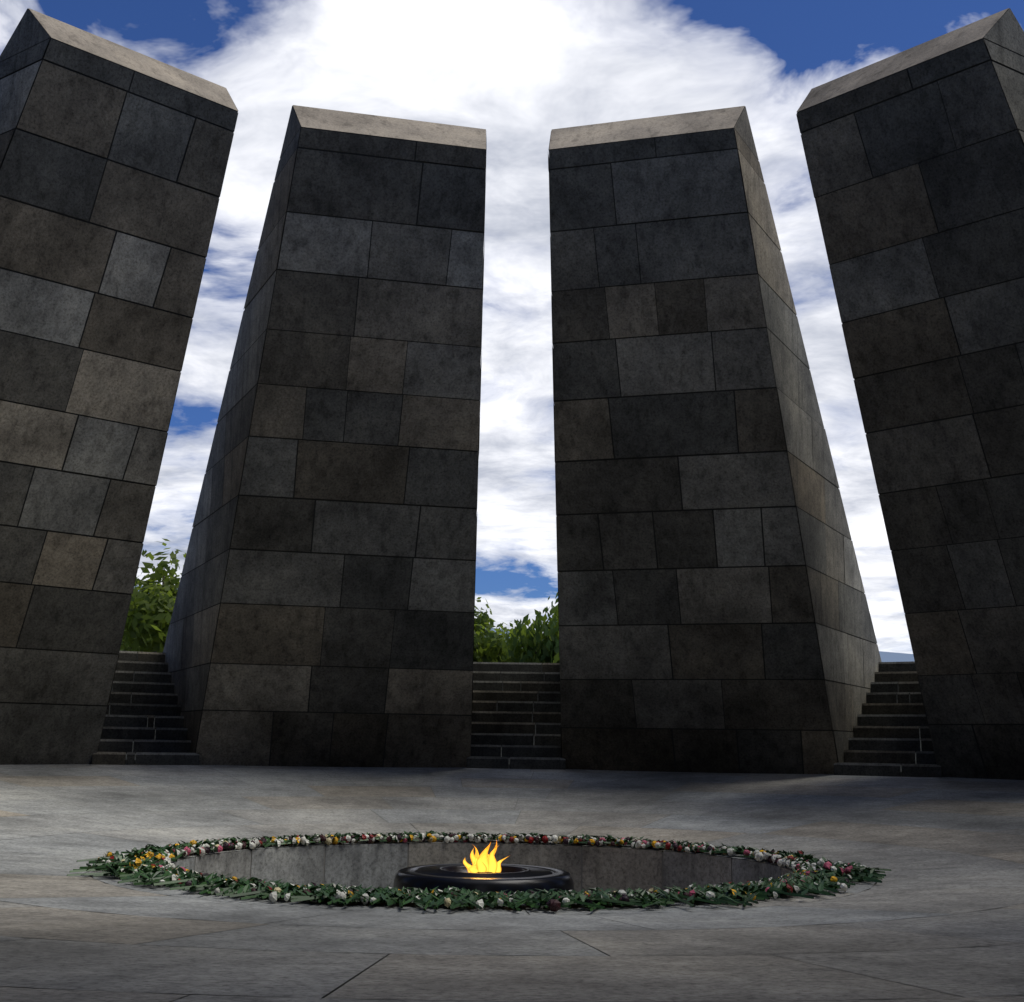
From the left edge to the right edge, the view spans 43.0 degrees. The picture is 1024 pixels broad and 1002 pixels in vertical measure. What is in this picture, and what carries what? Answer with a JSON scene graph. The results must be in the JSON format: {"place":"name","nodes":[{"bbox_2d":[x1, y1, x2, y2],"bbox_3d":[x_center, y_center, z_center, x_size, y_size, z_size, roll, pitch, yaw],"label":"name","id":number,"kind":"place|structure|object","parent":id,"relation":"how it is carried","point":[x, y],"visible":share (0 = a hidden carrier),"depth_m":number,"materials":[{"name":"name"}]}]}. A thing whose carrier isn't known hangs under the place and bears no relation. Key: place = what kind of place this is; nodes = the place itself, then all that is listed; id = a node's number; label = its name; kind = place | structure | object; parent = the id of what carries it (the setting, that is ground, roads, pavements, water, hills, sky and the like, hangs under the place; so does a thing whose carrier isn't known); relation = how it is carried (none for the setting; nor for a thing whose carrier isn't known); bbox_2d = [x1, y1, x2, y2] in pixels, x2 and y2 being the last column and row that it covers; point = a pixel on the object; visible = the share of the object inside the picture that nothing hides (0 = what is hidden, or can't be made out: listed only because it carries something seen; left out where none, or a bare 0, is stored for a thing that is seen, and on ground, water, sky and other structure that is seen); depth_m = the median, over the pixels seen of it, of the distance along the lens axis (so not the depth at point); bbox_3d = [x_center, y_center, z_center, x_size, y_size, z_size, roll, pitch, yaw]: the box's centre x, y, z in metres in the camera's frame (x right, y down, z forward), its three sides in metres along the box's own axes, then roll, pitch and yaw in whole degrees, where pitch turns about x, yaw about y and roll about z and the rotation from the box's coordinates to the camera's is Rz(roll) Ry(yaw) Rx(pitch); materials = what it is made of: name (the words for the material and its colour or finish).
{"place":"outdoors","nodes":[
{"label":"outdoors","id":0,"kind":"place"},
{"bbox_2d":[0,760,1023,1001],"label":"memorial floor","id":1,"kind":"structure","parent":0,"point":[936,914],"depth_m":6.90,"materials":[{"name":"grey"}]},
{"bbox_2d":[67,830,890,911],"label":"laid flowers","id":2,"kind":"object","parent":1,"relation":"on","point":[150,864],"visible":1,"depth_m":7.14,"materials":[{"name":"green plant"}]},
{"bbox_2d":[393,863,573,894],"bbox_3d":[-0.189,2.703,8.554,1.230,0.542,1.230,1,-11,2],"label":"eternal flame burner","id":3,"kind":"object","parent":1,"relation":"on","point":[514,878],"visible":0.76,"depth_m":8.25,"materials":[{"name":"black metal"}]},
{"bbox_2d":[463,839,506,872],"bbox_3d":[-0.162,2.343,8.629,0.327,0.238,0.100,3,-11,-13],"label":"flame","id":4,"kind":"object","parent":3,"relation":"on","point":[483,861],"visible":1,"depth_m":8.59,"materials":[{"name":"yellow"}]},
{"bbox_2d":[0,0,1023,653],"label":"sky","id":5,"kind":"structure","parent":0,"point":[518,71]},
{"bbox_2d":[109,653,920,771],"bbox_3d":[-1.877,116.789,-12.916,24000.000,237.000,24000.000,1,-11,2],"label":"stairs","id":6,"kind":"structure","parent":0,"point":[502,690],"depth_m":19.99,"materials":[{"name":"grey stone"}]},
{"bbox_2d":[0,8,237,764],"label":"memorial stele","id":7,"kind":"object","parent":6,"relation":"on","point":[114,157],"visible":0.94,"depth_m":14.77,"materials":[{"name":"grey stone"}]},
{"bbox_2d":[92,651,198,765],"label":"staircase","id":8,"kind":"structure","parent":6,"relation":"on","point":[150,688],"depth_m":18.03,"materials":[{"name":"grey stone"}]},
{"bbox_2d":[120,538,185,652],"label":"tree","id":9,"kind":"object","parent":6,"relation":"on","point":[150,611],"visible":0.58,"depth_m":54.16,"materials":[{"name":"green plant"}]},
{"bbox_2d":[163,105,486,767],"bbox_3d":[-2.465,0.005,18.903,5.669,8.158,8.780,3,-11,-13],"label":"memorial stele","id":10,"kind":"object","parent":6,"relation":"on","point":[323,614],"visible":0.91,"depth_m":16.64,"materials":[{"name":"grey stone"}]},
{"bbox_2d":[473,597,530,661],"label":"tree","id":11,"kind":"object","parent":6,"relation":"on","point":[486,649],"visible":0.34,"depth_m":64.35,"materials":[{"name":"green plant"}]},
{"bbox_2d":[466,662,565,769],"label":"staircase","id":12,"kind":"structure","parent":6,"relation":"on","point":[500,718],"depth_m":19.46,"materials":[{"name":"grey stone"}]},
{"bbox_2d":[499,592,559,662],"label":"tree","id":13,"kind":"object","parent":6,"relation":"on","point":[534,645],"visible":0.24,"depth_m":59.39,"materials":[{"name":"green plant"}]},
{"bbox_2d":[548,106,881,774],"bbox_3d":[2.685,0.057,18.770,5.669,8.158,8.773,-2,-11,16],"label":"memorial stele","id":14,"kind":"object","parent":6,"relation":"on","point":[714,615],"visible":0.94,"depth_m":16.53,"materials":[{"name":"grey stone"}]},
{"bbox_2d":[834,661,941,777],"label":"staircase","id":15,"kind":"structure","parent":6,"relation":"on","point":[885,740],"depth_m":17.66,"materials":[{"name":"grey stone"}]},
{"bbox_2d":[796,8,1023,779],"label":"memorial stele","id":16,"kind":"object","parent":6,"relation":"on","point":[914,156],"visible":0.97,"depth_m":14.55,"materials":[{"name":"grey stone"}]},
{"bbox_2d":[134,585,913,661],"bbox_3d":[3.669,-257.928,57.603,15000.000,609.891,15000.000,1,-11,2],"label":"distant hills","id":17,"kind":"structure","parent":0,"point":[893,657],"depth_m":4695.90,"materials":[{"name":"blue"}]}
]}

